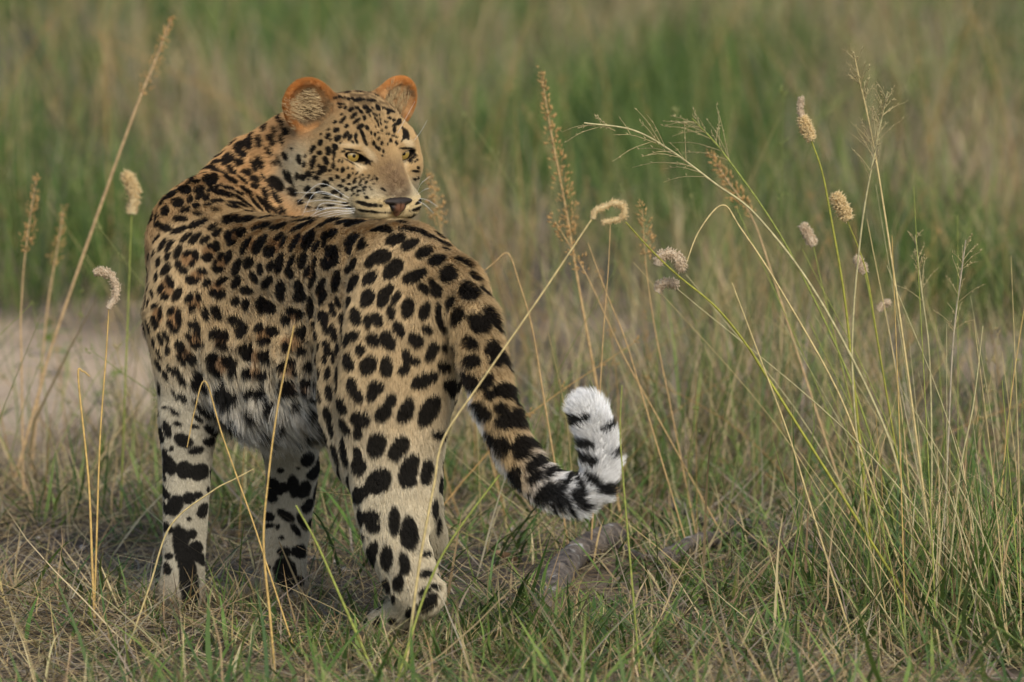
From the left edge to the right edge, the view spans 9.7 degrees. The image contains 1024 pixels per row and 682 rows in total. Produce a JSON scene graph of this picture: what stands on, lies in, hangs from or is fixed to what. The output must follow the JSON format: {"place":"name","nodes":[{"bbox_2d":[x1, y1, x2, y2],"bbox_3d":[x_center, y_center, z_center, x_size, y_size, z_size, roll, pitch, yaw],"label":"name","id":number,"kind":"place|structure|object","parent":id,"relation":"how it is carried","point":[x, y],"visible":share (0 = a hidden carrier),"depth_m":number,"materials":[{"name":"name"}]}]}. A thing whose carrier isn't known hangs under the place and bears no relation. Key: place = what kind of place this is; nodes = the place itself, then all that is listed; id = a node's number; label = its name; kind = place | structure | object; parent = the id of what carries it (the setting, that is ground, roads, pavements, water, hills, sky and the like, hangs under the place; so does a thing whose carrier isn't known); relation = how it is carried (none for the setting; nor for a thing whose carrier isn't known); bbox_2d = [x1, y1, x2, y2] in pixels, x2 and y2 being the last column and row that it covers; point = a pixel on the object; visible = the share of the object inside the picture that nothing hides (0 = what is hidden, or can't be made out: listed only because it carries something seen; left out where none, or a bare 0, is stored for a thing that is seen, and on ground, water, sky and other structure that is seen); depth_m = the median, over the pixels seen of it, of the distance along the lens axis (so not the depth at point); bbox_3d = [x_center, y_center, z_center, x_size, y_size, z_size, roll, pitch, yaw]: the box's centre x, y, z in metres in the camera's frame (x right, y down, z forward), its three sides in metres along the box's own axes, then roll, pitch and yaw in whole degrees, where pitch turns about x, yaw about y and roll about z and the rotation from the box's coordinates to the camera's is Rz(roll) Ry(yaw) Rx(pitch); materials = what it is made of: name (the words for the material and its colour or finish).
{"place":"outdoors","nodes":[
{"label":"outdoors","id":0,"kind":"place"},
{"bbox_2d":[0,0,1023,492],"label":"tall grass","id":1,"kind":"structure","parent":0,"point":[436,50],"depth_m":19.55,"materials":[{"name":"green plant"}]},
{"bbox_2d":[0,0,1023,681],"bbox_3d":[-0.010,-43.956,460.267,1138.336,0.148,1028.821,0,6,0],"label":"ground","id":2,"kind":"structure","parent":0,"point":[28,362],"depth_m":12.70,"materials":[{"name":"soil"}]},
{"bbox_2d":[18,172,40,504],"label":"grass stalk","id":3,"kind":"object","parent":2,"relation":"on","point":[26,239],"depth_m":10.74,"materials":[{"name":"brown plant"}]},
{"bbox_2d":[30,204,67,471],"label":"grass stalk","id":4,"kind":"object","parent":2,"relation":"on","point":[45,326],"depth_m":11.24,"materials":[{"name":"brown plant"}]},
{"bbox_2d":[34,314,72,355],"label":"weed","id":5,"kind":"object","parent":2,"relation":"on","point":[48,335],"visible":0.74,"depth_m":13.50,"materials":[{"name":"green plant"}]},
{"bbox_2d":[45,343,84,377],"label":"weed","id":6,"kind":"object","parent":2,"relation":"on","point":[64,350],"visible":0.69,"depth_m":13.09,"materials":[{"name":"green plant"}]},
{"bbox_2d":[77,368,95,624],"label":"grass stalk","id":7,"kind":"object","parent":2,"relation":"on","point":[90,515],"depth_m":9.37,"materials":[{"name":"beige plant"}]},
{"bbox_2d":[10,15,176,491],"bbox_3d":[-0.761,-0.149,10.937,0.315,0.884,0.029,0,6,0],"label":"grass stalk","id":8,"kind":"object","parent":2,"relation":"on","point":[162,38],"depth_m":10.93,"materials":[{"name":"beige plant"}]},
{"bbox_2d":[91,265,120,600],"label":"grass stalk","id":9,"kind":"object","parent":2,"relation":"on","point":[104,272],"depth_m":9.42,"materials":[{"name":"beige plant"}]},
{"bbox_2d":[93,369,134,405],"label":"weed","id":10,"kind":"object","parent":2,"relation":"on","point":[113,374],"visible":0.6,"depth_m":12.46,"materials":[{"name":"green plant"}]},
{"bbox_2d":[119,169,143,518],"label":"grass stalk","id":11,"kind":"object","parent":2,"relation":"on","point":[133,191],"depth_m":10.53,"materials":[{"name":"beige plant"}]},
{"bbox_2d":[128,468,253,649],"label":"grass stalk","id":12,"kind":"object","parent":2,"relation":"on","point":[150,583],"depth_m":9.07,"materials":[{"name":"plant"}]},
{"bbox_2d":[187,380,297,661],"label":"grass stalk","id":13,"kind":"object","parent":2,"relation":"on","point":[244,499],"depth_m":8.95,"materials":[{"name":"beige plant"}]},
{"bbox_2d":[205,553,321,572],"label":"twig","id":14,"kind":"object","parent":2,"relation":"on","point":[231,559],"visible":0.27,"depth_m":10.00,"materials":[{"name":"brown wood"}]},
{"bbox_2d":[262,326,294,670],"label":"grass stalk","id":15,"kind":"object","parent":2,"relation":"on","point":[266,581],"depth_m":8.77,"materials":[{"name":"beige plant"}]},
{"bbox_2d":[308,592,350,631],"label":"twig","id":16,"kind":"object","parent":2,"relation":"on","point":[324,612],"visible":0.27,"depth_m":9.42,"materials":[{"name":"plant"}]},
{"bbox_2d":[295,505,375,677],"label":"grass stalk","id":17,"kind":"object","parent":2,"relation":"on","point":[341,599],"depth_m":8.73,"materials":[{"name":"plant"}]},
{"bbox_2d":[128,75,626,649],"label":"leopard","id":18,"kind":"object","parent":2,"relation":"on","point":[296,215],"visible":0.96,"depth_m":9.26,"materials":[{"name":"multicoloured"}]},
{"bbox_2d":[395,475,499,680],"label":"grass stalk","id":19,"kind":"object","parent":2,"relation":"on","point":[430,580],"depth_m":8.67,"materials":[{"name":"plant"}]},
{"bbox_2d":[424,169,504,521],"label":"grass stalk","id":20,"kind":"object","parent":2,"relation":"on","point":[434,200],"depth_m":10.53,"materials":[{"name":"brown plant"}]},
{"bbox_2d":[496,550,517,561],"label":"dead leaf","id":21,"kind":"object","parent":2,"relation":"on","point":[505,554],"visible":0.74,"depth_m":9.89,"materials":[{"name":"brown plant"}]},
{"bbox_2d":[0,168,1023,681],"bbox_3d":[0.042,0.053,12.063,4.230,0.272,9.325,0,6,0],"label":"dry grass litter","id":22,"kind":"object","parent":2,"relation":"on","point":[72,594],"visible":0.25,"depth_m":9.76,"materials":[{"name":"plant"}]},
{"bbox_2d":[0,362,1023,681],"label":"grass","id":23,"kind":"structure","parent":2,"relation":"on","point":[512,648],"depth_m":9.36,"materials":[{"name":"green plant"}]},
{"bbox_2d":[0,0,1023,559],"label":"thin stems","id":24,"kind":"object","parent":2,"relation":"on","point":[530,294],"visible":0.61,"depth_m":11.76,"materials":[{"name":"plant"}]},
{"bbox_2d":[419,636,607,654],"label":"twig","id":25,"kind":"object","parent":2,"relation":"on","point":[535,642],"visible":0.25,"depth_m":9.09,"materials":[{"name":"brown wood"}]},
{"bbox_2d":[403,197,628,681],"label":"grass stalk","id":26,"kind":"object","parent":2,"relation":"on","point":[614,203],"depth_m":8.73,"materials":[{"name":"plant"}]},
{"bbox_2d":[484,252,567,544],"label":"grass stalk","id":27,"kind":"object","parent":2,"relation":"on","point":[538,368],"depth_m":9.95,"materials":[{"name":"brown plant"}]},
{"bbox_2d":[556,628,586,638],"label":"dead leaf","id":28,"kind":"object","parent":2,"relation":"on","point":[575,633],"visible":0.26,"depth_m":9.11,"materials":[{"name":"plant"}]},
{"bbox_2d":[531,523,626,625],"bbox_3d":[0.092,0.372,9.663,0.077,0.068,0.774,1,6,9],"label":"fallen log","id":29,"kind":"object","parent":2,"relation":"on","point":[572,552],"visible":0.69,"depth_m":9.76,"materials":[{"name":"grey wood"}]},
{"bbox_2d":[537,66,623,526],"bbox_3d":[0.119,-0.065,10.342,0.155,0.815,0.049,0,6,0],"label":"grass stalk","id":30,"kind":"object","parent":2,"relation":"on","point":[553,151],"depth_m":10.32,"materials":[{"name":"brown plant"}]},
{"bbox_2d":[591,223,610,539],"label":"grass stalk","id":31,"kind":"object","parent":2,"relation":"on","point":[602,351],"depth_m":9.85,"materials":[{"name":"brown plant"}]},
{"bbox_2d":[619,385,640,681],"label":"grass stalk","id":32,"kind":"object","parent":2,"relation":"on","point":[628,536],"depth_m":8.77,"materials":[{"name":"beige plant"}]},
{"bbox_2d":[618,543,653,562],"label":"fallen branch","id":33,"kind":"object","parent":2,"relation":"on","point":[637,553],"visible":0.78,"depth_m":9.84,"materials":[{"name":"grey wood"}]},
{"bbox_2d":[547,212,728,545],"bbox_3d":[0.213,0.069,10.055,0.313,0.574,0.045,0,6,0],"label":"grass stalk","id":34,"kind":"object","parent":2,"relation":"on","point":[566,241],"depth_m":10.05,"materials":[{"name":"brown plant"}]},
{"bbox_2d":[588,244,689,553],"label":"grass stalk","id":35,"kind":"object","parent":2,"relation":"on","point":[644,405],"depth_m":9.96,"materials":[{"name":"brown plant"}]},
{"bbox_2d":[635,199,695,533],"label":"grass stalk","id":36,"kind":"object","parent":2,"relation":"on","point":[651,237],"depth_m":10.14,"materials":[{"name":"brown plant"}]},
{"bbox_2d":[653,531,821,570],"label":"fallen branch","id":37,"kind":"object","parent":2,"relation":"on","point":[689,539],"visible":0.52,"depth_m":9.98,"materials":[{"name":"grey wood"}]},
{"bbox_2d":[665,498,813,539],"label":"fallen branch","id":38,"kind":"object","parent":2,"relation":"on","point":[739,527],"visible":0.32,"depth_m":10.37,"materials":[{"name":"wood"}]},
{"bbox_2d":[560,108,922,594],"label":"panicle grass","id":39,"kind":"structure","parent":2,"relation":"on","point":[812,288],"depth_m":9.33,"materials":[{"name":"plant"}]},
{"bbox_2d":[625,222,924,623],"bbox_3d":[0.392,0.133,9.192,0.514,0.654,0.083,-2,6,-22],"label":"grass stalk","id":40,"kind":"object","parent":2,"relation":"on","point":[662,257],"depth_m":9.13,"materials":[{"name":"plant"}]},
{"bbox_2d":[705,149,852,520],"bbox_3d":[0.461,0.013,10.249,0.270,0.683,0.035,0,6,0],"label":"grass stalk","id":41,"kind":"object","parent":2,"relation":"on","point":[737,191],"depth_m":10.23,"materials":[{"name":"beige plant"}]},
{"bbox_2d":[661,103,901,551],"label":"panicle grass","id":42,"kind":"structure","parent":2,"relation":"on","point":[728,159],"depth_m":9.68,"materials":[{"name":"plant"}]},
{"bbox_2d":[732,283,854,648],"bbox_3d":[0.426,0.197,9.063,0.194,0.571,0.003,0,6,0],"label":"grass stalk","id":43,"kind":"object","parent":2,"relation":"on","point":[830,570],"depth_m":9.06,"materials":[{"name":"plant"}]},
{"bbox_2d":[685,204,908,586],"bbox_3d":[0.452,0.120,9.339,0.380,0.667,0.016,-1,6,-8],"label":"grass stalk","id":44,"kind":"object","parent":2,"relation":"on","point":[838,393],"depth_m":9.34,"materials":[{"name":"plant"}]},
{"bbox_2d":[596,184,1023,665],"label":"grass tussock","id":45,"kind":"object","parent":2,"relation":"on","point":[961,520],"depth_m":9.33,"materials":[{"name":"plant"}]},
{"bbox_2d":[780,573,849,585],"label":"fallen branch","id":46,"kind":"object","parent":2,"relation":"on","point":[798,578],"visible":0.1,"depth_m":9.74,"materials":[{"name":"wood"}]},
{"bbox_2d":[795,94,872,550],"bbox_3d":[0.517,0.015,9.598,0.138,0.816,0.028,0,6,0],"label":"grass stalk","id":47,"kind":"object","parent":2,"relation":"on","point":[806,128],"depth_m":9.57,"materials":[{"name":"beige plant"}]},
{"bbox_2d":[797,222,888,557],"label":"grass stalk","id":48,"kind":"object","parent":2,"relation":"on","point":[809,236],"depth_m":9.83,"materials":[{"name":"beige plant"}]},
{"bbox_2d":[828,189,912,551],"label":"grass stalk","id":49,"kind":"object","parent":2,"relation":"on","point":[842,207],"depth_m":9.62,"materials":[{"name":"beige plant"}]},
{"bbox_2d":[852,254,896,457],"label":"grass stalk","id":50,"kind":"object","parent":2,"relation":"on","point":[861,268],"depth_m":9.73,"materials":[{"name":"beige plant"}]},
{"bbox_2d":[851,82,907,588],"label":"panicle grass","id":51,"kind":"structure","parent":2,"relation":"on","point":[853,311],"depth_m":9.42,"materials":[{"name":"plant"}]},
{"bbox_2d":[842,46,935,587],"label":"panicle grass","id":52,"kind":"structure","parent":2,"relation":"on","point":[897,299],"depth_m":9.42,"materials":[{"name":"plant"}]},
{"bbox_2d":[876,298,924,508],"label":"grass stalk","id":53,"kind":"object","parent":2,"relation":"on","point":[880,306],"depth_m":9.84,"materials":[{"name":"beige plant"}]},
{"bbox_2d":[897,230,938,558],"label":"panicle grass","id":54,"kind":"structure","parent":2,"relation":"on","point":[921,284],"depth_m":9.55,"materials":[{"name":"plant"}]},
{"bbox_2d":[934,234,984,575],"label":"panicle grass","id":55,"kind":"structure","parent":2,"relation":"on","point":[955,313],"depth_m":9.45,"materials":[{"name":"plant"}]},
{"bbox_2d":[943,326,982,615],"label":"grass stalk","id":56,"kind":"object","parent":2,"relation":"on","point":[952,539],"depth_m":9.26,"materials":[{"name":"plant"}]},
{"bbox_2d":[963,399,1006,444],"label":"weed","id":57,"kind":"object","parent":2,"relation":"on","point":[990,407],"visible":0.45,"depth_m":11.46,"materials":[{"name":"green plant"}]},
{"bbox_2d":[994,460,1019,494],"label":"weed","id":58,"kind":"object","parent":2,"relation":"on","point":[1012,472],"visible":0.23,"depth_m":10.79,"materials":[{"name":"green plant"}]},
{"bbox_2d":[0,143,1023,533],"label":"scattered grass","id":59,"kind":"structure","parent":0,"point":[744,363],"depth_m":11.80,"materials":[{"name":"plant"}]}
]}

